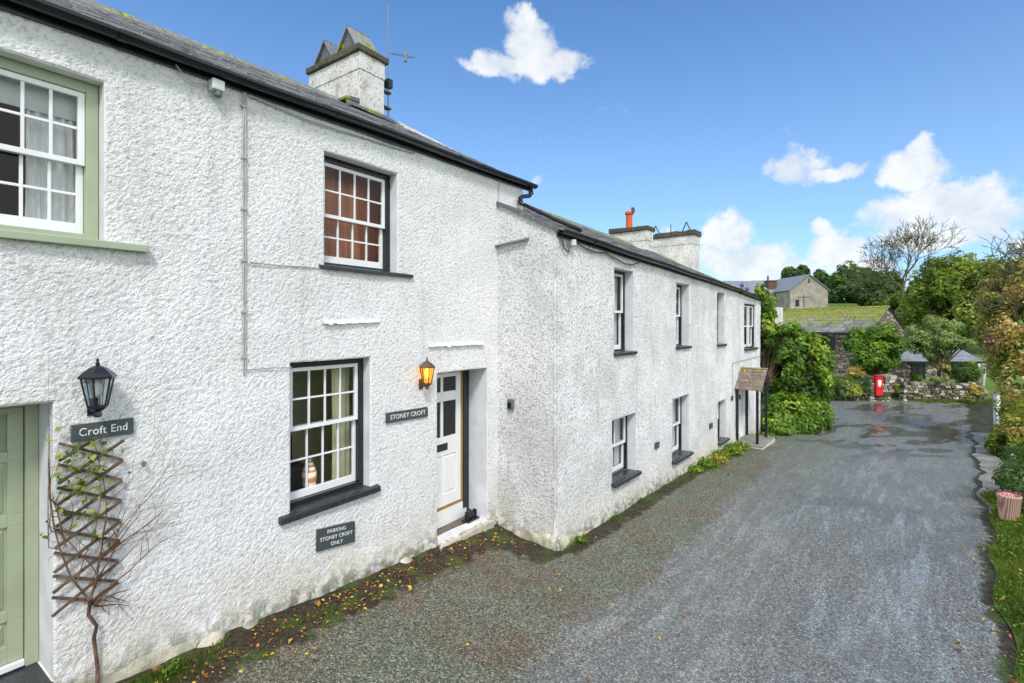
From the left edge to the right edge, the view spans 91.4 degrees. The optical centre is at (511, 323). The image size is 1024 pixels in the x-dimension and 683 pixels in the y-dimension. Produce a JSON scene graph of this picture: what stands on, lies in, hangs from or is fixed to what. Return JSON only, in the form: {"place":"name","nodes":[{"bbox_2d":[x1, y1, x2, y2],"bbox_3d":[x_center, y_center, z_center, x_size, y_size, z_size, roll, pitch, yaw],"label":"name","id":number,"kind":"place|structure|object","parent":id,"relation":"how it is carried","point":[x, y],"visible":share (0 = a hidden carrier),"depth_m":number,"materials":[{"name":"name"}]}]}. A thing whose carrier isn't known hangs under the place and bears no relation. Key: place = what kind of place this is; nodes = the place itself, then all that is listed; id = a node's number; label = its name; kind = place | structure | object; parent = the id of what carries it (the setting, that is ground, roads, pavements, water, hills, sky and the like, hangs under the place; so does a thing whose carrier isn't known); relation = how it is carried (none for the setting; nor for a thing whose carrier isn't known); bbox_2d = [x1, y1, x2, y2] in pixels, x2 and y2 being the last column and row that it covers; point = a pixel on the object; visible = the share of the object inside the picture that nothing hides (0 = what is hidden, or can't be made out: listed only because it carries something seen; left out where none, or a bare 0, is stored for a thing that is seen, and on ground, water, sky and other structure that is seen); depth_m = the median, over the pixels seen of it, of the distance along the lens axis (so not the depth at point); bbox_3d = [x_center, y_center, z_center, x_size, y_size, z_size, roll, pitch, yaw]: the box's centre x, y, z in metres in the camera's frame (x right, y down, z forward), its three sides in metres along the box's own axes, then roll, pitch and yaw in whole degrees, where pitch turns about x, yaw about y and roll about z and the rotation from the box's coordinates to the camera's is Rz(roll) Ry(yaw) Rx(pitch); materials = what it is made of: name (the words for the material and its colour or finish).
{"place":"outdoors","nodes":[
{"label":"outdoors","id":0,"kind":"place"},
{"bbox_2d":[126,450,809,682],"bbox_3d":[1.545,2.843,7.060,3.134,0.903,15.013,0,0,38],"label":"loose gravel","id":1,"kind":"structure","parent":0,"point":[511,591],"depth_m":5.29,"materials":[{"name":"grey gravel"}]},
{"bbox_2d":[4,421,1016,682],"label":"road","id":2,"kind":"structure","parent":0,"point":[836,601],"depth_m":5.52,"materials":[{"name":"grey asphalt"}]},
{"bbox_2d":[155,657,186,676],"bbox_3d":[-2.588,2.601,3.774,0.196,0.102,0.200,0,0,29],"label":"weed","id":3,"kind":"object","parent":2,"relation":"on","point":[168,668],"visible":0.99,"depth_m":3.76,"materials":[{"name":"green plant"}]},
{"bbox_2d":[118,432,793,682],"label":"wall foot grass","id":4,"kind":"structure","parent":2,"relation":"on","point":[143,678],"depth_m":3.94,"materials":[{"name":"green plant"}]},
{"bbox_2d":[574,535,585,542],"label":"weed","id":5,"kind":"object","parent":2,"relation":"on","point":[580,538],"visible":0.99,"depth_m":7.06,"materials":[{"name":"green plant"}]},
{"bbox_2d":[147,433,1023,682],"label":"fallen leaves","id":6,"kind":"object","parent":2,"relation":"on","point":[318,603],"visible":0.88,"depth_m":5.08,"materials":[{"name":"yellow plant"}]},
{"bbox_2d":[688,464,703,473],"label":"weed","id":7,"kind":"object","parent":2,"relation":"on","point":[695,468],"visible":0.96,"depth_m":10.77,"materials":[{"name":"green plant"}]},
{"bbox_2d":[697,456,719,467],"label":"weed","id":8,"kind":"object","parent":2,"relation":"on","point":[703,462],"visible":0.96,"depth_m":11.19,"materials":[{"name":"green plant"}]},
{"bbox_2d":[706,453,728,463],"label":"weed","id":9,"kind":"object","parent":2,"relation":"on","point":[717,459],"visible":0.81,"depth_m":11.60,"materials":[{"name":"yellow plant"}]},
{"bbox_2d":[712,449,731,458],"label":"weed","id":10,"kind":"object","parent":2,"relation":"on","point":[720,452],"visible":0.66,"depth_m":12.10,"materials":[{"name":"green plant"}]},
{"bbox_2d":[722,445,743,456],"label":"weed","id":11,"kind":"object","parent":2,"relation":"on","point":[732,450],"visible":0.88,"depth_m":12.41,"materials":[{"name":"green plant"}]},
{"bbox_2d":[724,443,742,451],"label":"weed","id":12,"kind":"object","parent":2,"relation":"on","point":[727,445],"visible":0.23,"depth_m":12.90,"materials":[{"name":"green plant"}]},
{"bbox_2d":[733,440,751,449],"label":"weed","id":13,"kind":"object","parent":2,"relation":"on","point":[744,445],"visible":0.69,"depth_m":13.20,"materials":[{"name":"green plant"}]},
{"bbox_2d":[759,432,776,438],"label":"weed","id":14,"kind":"object","parent":2,"relation":"on","point":[769,434],"visible":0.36,"depth_m":14.78,"materials":[{"name":"green plant"}]},
{"bbox_2d":[94,0,1023,289],"label":"sky","id":15,"kind":"structure","parent":0,"point":[783,133],"materials":[{"name":"blue"}]},
{"bbox_2d":[783,302,1023,457],"bbox_3d":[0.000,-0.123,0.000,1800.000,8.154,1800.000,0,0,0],"label":"ground","id":16,"kind":"structure","parent":0,"point":[990,387],"depth_m":30.21,"materials":[{"name":"green plant"}]},
{"bbox_2d":[0,0,251,682],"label":"cottage","id":17,"kind":"structure","parent":16,"relation":"on","point":[120,183],"depth_m":3.68,"materials":[{"name":"slate"},{"name":"sage paint"},{"name":"rough white-painted roughcast render"}]},
{"bbox_2d":[0,406,22,665],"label":"door","id":18,"kind":"structure","parent":17,"relation":"in","point":[11,419],"depth_m":3.46,"materials":[{"name":"green paint"}]},
{"bbox_2d":[0,56,149,251],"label":"window","id":19,"kind":"structure","parent":17,"relation":"in","point":[59,114],"depth_m":3.51,"materials":[{"name":"green paint"}]},
{"bbox_2d":[51,437,124,617],"bbox_3d":[-2.952,1.385,3.493,0.023,1.186,0.408,0,0,35],"label":"trellis","id":20,"kind":"object","parent":17,"relation":"attached to","point":[78,555],"visible":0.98,"depth_m":3.48,"materials":[{"name":"brown wood"}]},
{"bbox_2d":[77,358,116,416],"bbox_3d":[-2.874,0.440,3.468,0.224,0.410,0.203,0,0,0],"label":"wall lantern","id":21,"kind":"object","parent":17,"relation":"attached to","point":[97,372],"depth_m":3.45,"materials":[{"name":"black paint"}]},
{"bbox_2d":[70,417,133,442],"bbox_3d":[-2.921,0.753,3.574,0.032,0.117,0.357,0,0,35],"label":"house sign","id":22,"kind":"object","parent":17,"relation":"attached to","point":[100,429],"visible":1,"depth_m":3.55,"materials":[{"name":"stone"}]},
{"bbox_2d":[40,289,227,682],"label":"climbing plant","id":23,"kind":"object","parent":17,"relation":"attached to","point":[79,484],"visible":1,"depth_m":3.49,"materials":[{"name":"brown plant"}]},
{"bbox_2d":[175,65,209,83],"bbox_3d":[-2.572,-1.994,4.030,0.018,0.100,0.247,0,0,37],"label":"cable","id":24,"kind":"object","parent":17,"relation":"attached to","point":[179,69],"visible":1,"depth_m":4.01,"materials":[{"name":"white plastic"}]},
{"bbox_2d":[208,78,224,97],"bbox_3d":[-2.462,-1.958,4.169,0.085,0.145,0.100,0,0,35],"label":"security light","id":25,"kind":"object","parent":17,"relation":"attached to","point":[216,86],"visible":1,"depth_m":4.14,"materials":[{"name":"white plastic"}]},
{"bbox_2d":[121,12,581,628],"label":"cottage","id":26,"kind":"structure","parent":16,"relation":"on","point":[373,306],"depth_m":5.68,"materials":[{"name":"paint"}]},
{"bbox_2d":[241,92,247,373],"bbox_3d":[-2.350,-0.806,4.388,0.030,2.492,0.048,0,0,35],"label":"cable","id":27,"kind":"object","parent":26,"relation":"attached to","point":[244,106],"visible":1,"depth_m":4.38,"materials":[{"name":"white plastic"}]},
{"bbox_2d":[244,367,291,369],"bbox_3d":[-2.221,0.406,4.566,0.015,0.017,0.443,0,0,35],"label":"cable","id":28,"kind":"object","parent":26,"relation":"attached to","point":[268,368],"visible":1,"depth_m":4.56,"materials":[{"name":"white plastic"}]},
{"bbox_2d":[250,262,319,267],"bbox_3d":[-2.120,-0.552,4.711,0.015,0.025,0.689,0,0,35],"label":"cable","id":29,"kind":"object","parent":26,"relation":"attached to","point":[284,265],"visible":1,"depth_m":4.69,"materials":[{"name":"white plastic"}]},
{"bbox_2d":[302,458,316,487],"bbox_3d":[-2.106,1.550,5.194,0.148,0.300,0.148,0,0,0],"label":"vase","id":30,"kind":"object","parent":26,"relation":"in","point":[312,474],"visible":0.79,"depth_m":5.15,"materials":[{"name":"white ceramic"}]},
{"bbox_2d":[278,358,380,525],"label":"window","id":31,"kind":"structure","parent":26,"relation":"in","point":[301,507],"depth_m":5.41,"materials":[{"name":"black paint"}]},
{"bbox_2d":[248,94,414,153],"bbox_3d":[-1.748,-2.032,5.233,0.021,0.091,2.009,0,0,35],"label":"cable","id":32,"kind":"object","parent":26,"relation":"attached to","point":[326,125],"visible":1,"depth_m":5.03,"materials":[{"name":"white plastic"}]},
{"bbox_2d":[316,521,354,551],"bbox_3d":[-1.817,2.185,5.160,0.032,0.279,0.455,0,0,35],"label":"parking sign","id":33,"kind":"object","parent":26,"relation":"attached to","point":[329,537],"visible":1,"depth_m":5.14,"materials":[{"name":"metal"}]},
{"bbox_2d":[319,155,413,277],"bbox_3d":[-1.655,-1.156,5.579,0.270,1.204,1.263,0,0,35],"label":"window","id":34,"kind":"structure","parent":26,"relation":"in","point":[382,267],"depth_m":5.63,"materials":[{"name":"black paint"}]},
{"bbox_2d":[384,4,413,116],"bbox_3d":[-2.301,-5.035,9.593,0.956,2.170,0.221,0,0,-43],"label":"aerial","id":35,"kind":"object","parent":26,"relation":"attached to","point":[388,83],"visible":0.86,"depth_m":9.56,"materials":[{"name":"grey metal"}]},
{"bbox_2d":[385,407,427,422],"bbox_3d":[-1.247,1.085,5.978,0.032,0.140,0.658,0,0,35],"label":"house sign","id":36,"kind":"object","parent":26,"relation":"attached to","point":[402,415],"visible":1,"depth_m":5.94,"materials":[{"name":"stone"}]},
{"bbox_2d":[419,357,434,389],"bbox_3d":[-1.041,0.600,6.107,0.215,0.400,0.188,0,0,0],"label":"wall lantern","id":37,"kind":"object","parent":26,"relation":"attached to","point":[426,365],"depth_m":6.09,"materials":[{"name":"yellow glass"}]},
{"bbox_2d":[437,371,460,508],"bbox_3d":[-0.993,1.630,7.013,0.058,1.870,0.798,0,0,35],"label":"door","id":38,"kind":"structure","parent":26,"relation":"in","point":[448,384],"depth_m":7.13,"materials":[{"name":"white paint"}]},
{"bbox_2d":[461,508,479,522],"bbox_3d":[-0.603,2.759,7.243,0.145,0.147,0.260,0,0,35],"label":"boot scraper","id":39,"kind":"object","parent":26,"relation":"on","point":[470,515],"visible":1,"depth_m":7.21,"materials":[{"name":"black paint"}]},
{"bbox_2d":[495,201,743,550],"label":"cottage","id":40,"kind":"structure","parent":16,"relation":"on","point":[611,371],"depth_m":7.74,"materials":[{"name":"paint"}]},
{"bbox_2d":[507,399,513,409],"bbox_3d":[-0.022,1.170,7.286,0.105,0.160,0.063,0,0,38],"label":"key safe","id":41,"kind":"object","parent":40,"relation":"attached to","point":[510,404],"visible":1,"depth_m":7.26,"materials":[{"name":"black plastic"}]},
{"bbox_2d":[561,235,576,252],"bbox_3d":[0.772,-1.106,6.959,0.290,0.235,0.086,0,0,-29],"label":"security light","id":42,"kind":"object","parent":40,"relation":"attached to","point":[573,243],"visible":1,"depth_m":6.97,"materials":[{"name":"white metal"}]},
{"bbox_2d":[576,242,640,264],"bbox_3d":[1.570,-1.090,7.971,0.028,0.176,2.254,0,0,39],"label":"cable","id":43,"kind":"object","parent":40,"relation":"attached to","point":[607,254],"visible":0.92,"depth_m":7.90,"materials":[{"name":"black plastic"}]},
{"bbox_2d":[613,270,636,355],"bbox_3d":[1.792,-0.195,8.539,0.370,1.441,0.845,0,0,39],"label":"window","id":44,"kind":"structure","parent":40,"relation":"in","point":[619,350],"depth_m":8.80,"materials":[{"name":"black paint"}]},
{"bbox_2d":[611,416,641,487],"bbox_3d":[1.817,2.101,8.538,0.410,1.081,0.995,0,0,39],"label":"window","id":45,"kind":"structure","parent":40,"relation":"in","point":[618,467],"depth_m":8.82,"materials":[{"name":"black paint"}]},
{"bbox_2d":[654,441,659,448],"bbox_3d":[2.752,2.300,9.491,0.039,0.110,0.170,0,0,39],"label":"name plaque","id":46,"kind":"object","parent":40,"relation":"attached to","point":[656,445],"visible":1,"depth_m":9.46,"materials":[{"name":"stone"}]},
{"bbox_2d":[672,397,693,464],"bbox_3d":[3.473,2.188,10.618,0.410,1.306,1.089,0,0,39],"label":"window","id":47,"kind":"structure","parent":40,"relation":"in","point":[678,456],"depth_m":11.00,"materials":[{"name":"black paint"}]},
{"bbox_2d":[676,285,691,349],"bbox_3d":[3.550,-0.161,10.699,0.310,1.374,0.887,0,0,39],"label":"window","id":48,"kind":"structure","parent":40,"relation":"in","point":[679,345],"depth_m":11.00,"materials":[{"name":"black paint"}]},
{"bbox_2d":[717,294,726,346],"bbox_3d":[5.255,-0.111,12.842,0.310,1.354,0.757,0,0,39],"label":"window","id":49,"kind":"structure","parent":40,"relation":"in","point":[718,344],"depth_m":13.09,"materials":[{"name":"white paint"}]},
{"bbox_2d":[717,402,729,445],"bbox_3d":[5.329,2.507,12.903,0.350,1.069,0.830,0,0,39],"label":"window","id":50,"kind":"structure","parent":40,"relation":"in","point":[721,440],"depth_m":13.11,"materials":[{"name":"black paint"}]},
{"bbox_2d":[653,222,774,449],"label":"cottage","id":51,"kind":"structure","parent":16,"relation":"on","point":[753,379],"depth_m":15.09,"materials":[{"name":"paint"}]},
{"bbox_2d":[739,390,740,433],"bbox_3d":[6.423,2.310,14.288,0.085,1.740,0.620,0,0,39],"label":"door","id":52,"kind":"structure","parent":51,"relation":"in","point":[739,390],"depth_m":14.51,"materials":[{"name":"white paint"}]},
{"bbox_2d":[732,356,758,395],"bbox_3d":[6.942,1.481,14.745,0.016,0.937,3.158,0,0,39],"label":"cable","id":53,"kind":"object","parent":51,"relation":"attached to","point":[732,373],"visible":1,"depth_m":13.52,"materials":[{"name":"white plastic"}]},
{"bbox_2d":[738,304,757,350],"bbox_3d":[7.137,0.090,15.145,0.275,1.381,1.490,0,0,39],"label":"window","id":54,"kind":"structure","parent":51,"relation":"in","point":[751,346],"depth_m":15.64,"materials":[{"name":"black paint"}]},
{"bbox_2d":[723,281,773,296],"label":"house","id":55,"kind":"structure","parent":16,"relation":"on","point":[751,285],"depth_m":58.02,"materials":[{"name":"stone"}]},
{"bbox_2d":[752,276,777,305],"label":"house","id":56,"kind":"structure","parent":16,"relation":"on","point":[770,285],"depth_m":74.80,"materials":[{"name":"stone"}]},
{"bbox_2d":[760,307,793,420],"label":"outhouse","id":57,"kind":"structure","parent":16,"relation":"on","point":[779,310],"depth_m":18.67,"materials":[{"name":"paint"}]},
{"bbox_2d":[780,264,810,278],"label":"broadleaf tree","id":58,"kind":"object","parent":16,"relation":"on","point":[791,271],"visible":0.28,"depth_m":81.38,"materials":[{"name":"green plant"}]},
{"bbox_2d":[754,283,838,404],"bbox_3d":[9.841,1.170,17.854,4.024,5.115,2.171,0,0,-18],"label":"creeper","id":59,"kind":"object","parent":16,"relation":"on","point":[796,357],"visible":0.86,"depth_m":17.27,"materials":[{"name":"green plant"}]},
{"bbox_2d":[760,391,836,435],"bbox_3d":[9.708,3.044,16.870,4.171,1.634,1.783,0,0,-35],"label":"bush","id":60,"kind":"object","parent":16,"relation":"on","point":[798,413],"visible":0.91,"depth_m":16.11,"materials":[{"name":"green plant"}]},
{"bbox_2d":[773,274,830,309],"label":"house","id":61,"kind":"structure","parent":16,"relation":"on","point":[807,291],"depth_m":70.00,"materials":[{"name":"paint"}]},
{"bbox_2d":[813,269,829,284],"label":"broadleaf tree","id":62,"kind":"object","parent":16,"relation":"on","point":[821,276],"visible":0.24,"depth_m":88.87,"materials":[{"name":"green plant"}]},
{"bbox_2d":[832,379,844,400],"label":"shrub","id":63,"kind":"object","parent":16,"relation":"on","point":[836,383],"visible":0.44,"depth_m":24.78,"materials":[{"name":"green plant"}]},
{"bbox_2d":[828,380,852,400],"bbox_3d":[16.505,3.470,25.098,1.281,1.361,0.691,0,0,0],"label":"shrub","id":64,"kind":"object","parent":16,"relation":"on","point":[842,392],"visible":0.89,"depth_m":25.00,"materials":[{"name":"green plant"}]},
{"bbox_2d":[783,305,905,378],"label":"cottage","id":65,"kind":"structure","parent":16,"relation":"on","point":[833,324],"depth_m":31.89,"materials":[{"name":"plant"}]},
{"bbox_2d":[826,336,834,349],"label":"window","id":66,"kind":"structure","parent":65,"relation":"in","point":[831,343],"depth_m":31.85,"materials":[{"name":"black glass"}]},
{"bbox_2d":[827,384,867,400],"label":"stone wall","id":67,"kind":"structure","parent":16,"relation":"on","point":[863,397],"depth_m":25.62,"materials":[{"name":"grey stone"}]},
{"bbox_2d":[824,260,871,302],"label":"broadleaf tree","id":68,"kind":"object","parent":16,"relation":"on","point":[838,292],"visible":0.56,"depth_m":82.56,"materials":[{"name":"green plant"}]},
{"bbox_2d":[843,376,856,399],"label":"shrub","id":69,"kind":"object","parent":16,"relation":"on","point":[851,379],"visible":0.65,"depth_m":25.21,"materials":[{"name":"green plant"}]},
{"bbox_2d":[848,382,863,400],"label":"shrub","id":70,"kind":"object","parent":16,"relation":"on","point":[856,390],"visible":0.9,"depth_m":24.97,"materials":[{"name":"green plant"}]},
{"bbox_2d":[846,362,867,380],"bbox_3d":[18.599,3.115,27.019,1.292,2.077,0.976,0,0,0],"label":"shrub","id":71,"kind":"object","parent":16,"relation":"on","point":[855,372],"visible":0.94,"depth_m":26.75,"materials":[{"name":"yellow plant"}]},
{"bbox_2d":[860,380,871,400],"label":"shrub","id":72,"kind":"object","parent":16,"relation":"on","point":[866,385],"visible":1,"depth_m":25.17,"materials":[{"name":"green plant"}]},
{"bbox_2d":[840,321,908,375],"bbox_3d":[19.964,2.026,27.519,3.272,4.380,2.588,0,0,0],"label":"laurel tree","id":73,"kind":"object","parent":16,"relation":"on","point":[876,349],"visible":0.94,"depth_m":26.96,"materials":[{"name":"green plant"}]},
{"bbox_2d":[853,270,901,305],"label":"broadleaf tree","id":74,"kind":"object","parent":16,"relation":"on","point":[861,299],"visible":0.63,"depth_m":70.83,"materials":[{"name":"green plant"}]},
{"bbox_2d":[861,374,896,400],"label":"gate pillar","id":75,"kind":"structure","parent":16,"relation":"on","point":[889,382],"depth_m":25.42,"materials":[{"name":"stone"}]},
{"bbox_2d":[873,375,882,395],"bbox_3d":[18.572,3.110,25.348,0.370,1.020,0.225,0,0,0],"label":"post box","id":76,"kind":"object","parent":75,"relation":"in","point":[878,383],"visible":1,"depth_m":25.26,"materials":[{"name":"red metal"}]},
{"bbox_2d":[877,387,882,393],"bbox_3d":[18.572,3.375,25.257,0.300,0.350,0.006,0,0,0],"label":"door","id":77,"kind":"structure","parent":76,"relation":"in","point":[879,389],"depth_m":25.25,"materials":[{"name":"red metal"}]},
{"bbox_2d":[893,385,900,399],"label":"shrub","id":78,"kind":"object","parent":16,"relation":"on","point":[897,389],"visible":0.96,"depth_m":25.82,"materials":[{"name":"green plant"}]},
{"bbox_2d":[878,290,917,314],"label":"broadleaf tree","id":79,"kind":"object","parent":16,"relation":"on","point":[893,301],"visible":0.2,"depth_m":65.89,"materials":[{"name":"green plant"}]},
{"bbox_2d":[890,376,909,398],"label":"stone wall","id":80,"kind":"structure","parent":16,"relation":"on","point":[897,380],"depth_m":26.23,"materials":[{"name":"grey stone"}]},
{"bbox_2d":[842,215,966,316],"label":"bare tree","id":81,"kind":"object","parent":16,"relation":"on","point":[906,238],"visible":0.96,"depth_m":60.07,"materials":[{"name":"brown plant"}]},
{"bbox_2d":[910,374,922,381],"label":"shrub","id":82,"kind":"object","parent":16,"relation":"on","point":[917,378],"visible":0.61,"depth_m":26.07,"materials":[{"name":"green plant"}]},
{"bbox_2d":[895,292,944,329],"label":"broadleaf tree","id":83,"kind":"object","parent":16,"relation":"on","point":[905,320],"visible":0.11,"depth_m":51.22,"materials":[{"name":"green plant"}]},
{"bbox_2d":[882,349,985,378],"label":"outbuilding","id":84,"kind":"structure","parent":16,"relation":"on","point":[912,364],"depth_m":30.36,"materials":[{"name":"stone"}]},
{"bbox_2d":[911,363,924,378],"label":"window","id":85,"kind":"structure","parent":84,"relation":"in","point":[916,368],"depth_m":30.32,"materials":[{"name":"black glass"}]},
{"bbox_2d":[928,376,945,398],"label":"shrub","id":86,"kind":"object","parent":16,"relation":"on","point":[935,379],"visible":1,"depth_m":25.28,"materials":[{"name":"green plant"}]},
{"bbox_2d":[902,314,977,376],"bbox_3d":[23.387,1.818,27.572,3.427,4.778,2.685,0,0,0],"label":"willow tree","id":87,"kind":"object","parent":16,"relation":"on","point":[945,342],"visible":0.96,"depth_m":27.29,"materials":[{"name":"green plant"}]},
{"bbox_2d":[899,381,987,400],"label":"stone wall","id":88,"kind":"structure","parent":16,"relation":"on","point":[911,390],"depth_m":25.41,"materials":[{"name":"grey stone"}]},
{"bbox_2d":[900,249,987,338],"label":"broadleaf tree","id":89,"kind":"object","parent":16,"relation":"on","point":[932,286],"visible":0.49,"depth_m":45.57,"materials":[{"name":"green plant"}]},
{"bbox_2d":[941,364,951,381],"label":"shrub","id":90,"kind":"object","parent":16,"relation":"on","point":[946,368],"visible":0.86,"depth_m":26.23,"materials":[{"name":"yellow plant"}]},
{"bbox_2d":[940,361,967,383],"bbox_3d":[24.249,3.081,27.355,1.606,2.144,0.978,0,0,0],"label":"shrub","id":91,"kind":"object","parent":16,"relation":"on","point":[957,370],"visible":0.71,"depth_m":27.15,"materials":[{"name":"green plant"}]},
{"bbox_2d":[913,398,1009,402],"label":"verge grass","id":92,"kind":"structure","parent":16,"relation":"on","point":[951,401],"depth_m":24.75,"materials":[{"name":"green plant"}]},
{"bbox_2d":[963,360,981,382],"bbox_3d":[24.149,3.022,26.148,0.949,2.263,0.596,0,0,-14],"label":"shrub","id":93,"kind":"object","parent":16,"relation":"on","point":[972,372],"visible":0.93,"depth_m":26.06,"materials":[{"name":"green plant"}]},
{"bbox_2d":[965,384,984,404],"bbox_3d":[22.398,3.525,24.189,0.790,1.264,0.810,0,0,0],"label":"shrub","id":94,"kind":"object","parent":16,"relation":"on","point":[975,390],"visible":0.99,"depth_m":24.09,"materials":[{"name":"yellow plant"}]},
{"bbox_2d":[978,364,985,395],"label":"pampas grass","id":95,"kind":"object","parent":16,"relation":"on","point":[984,376],"depth_m":26.23,"materials":[{"name":"white plant"}]},
{"bbox_2d":[946,255,1023,353],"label":"broadleaf tree","id":96,"kind":"object","parent":16,"relation":"on","point":[959,282],"visible":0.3,"depth_m":38.17,"materials":[{"name":"green plant"}]},
{"bbox_2d":[958,228,1023,449],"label":"hedge","id":97,"kind":"object","parent":16,"relation":"on","point":[1000,302],"visible":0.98,"depth_m":15.43,"materials":[{"name":"green plant"}]},
{"bbox_2d":[992,392,1000,424],"bbox_3d":[18.042,3.233,18.600,0.200,1.350,0.180,0,0,0],"label":"gate post","id":98,"kind":"object","parent":16,"relation":"on","point":[995,413],"visible":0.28,"depth_m":18.57,"materials":[{"name":"white paint"}]},
{"bbox_2d":[983,401,1023,459],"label":"shrub","id":99,"kind":"object","parent":16,"relation":"on","point":[995,444],"visible":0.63,"depth_m":13.11,"materials":[{"name":"green plant"}]},
{"bbox_2d":[990,423,1022,463],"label":"verge grass","id":100,"kind":"structure","parent":16,"relation":"on","point":[994,426],"depth_m":17.68,"materials":[{"name":"green plant"}]},
{"bbox_2d":[830,401,1009,441],"bbox_3d":[16.900,3.571,18.500,25.800,0.695,13.000,0,0,0],"label":"road junction","id":101,"kind":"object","parent":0,"point":[955,421],"visible":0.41,"depth_m":20.20,"materials":[{"name":"grey asphalt"}]},
{"bbox_2d":[969,432,1023,512],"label":"pavement","id":102,"kind":"structure","parent":0,"point":[987,460],"depth_m":12.16,"materials":[{"name":"grey concrete"}]},
{"bbox_2d":[978,487,1023,682],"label":"verge","id":103,"kind":"structure","parent":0,"point":[1015,635],"depth_m":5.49,"materials":[{"name":"green plant"}]},
{"bbox_2d":[991,440,1023,514],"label":"shrub","id":104,"kind":"object","parent":103,"relation":"on","point":[1011,482],"visible":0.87,"depth_m":8.85,"materials":[{"name":"green plant"}]},
{"bbox_2d":[996,489,1022,521],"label":"planter","id":105,"kind":"object","parent":103,"relation":"on","point":[1009,505],"visible":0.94,"depth_m":7.82,"materials":[{"name":"pink ceramic"}]}
]}

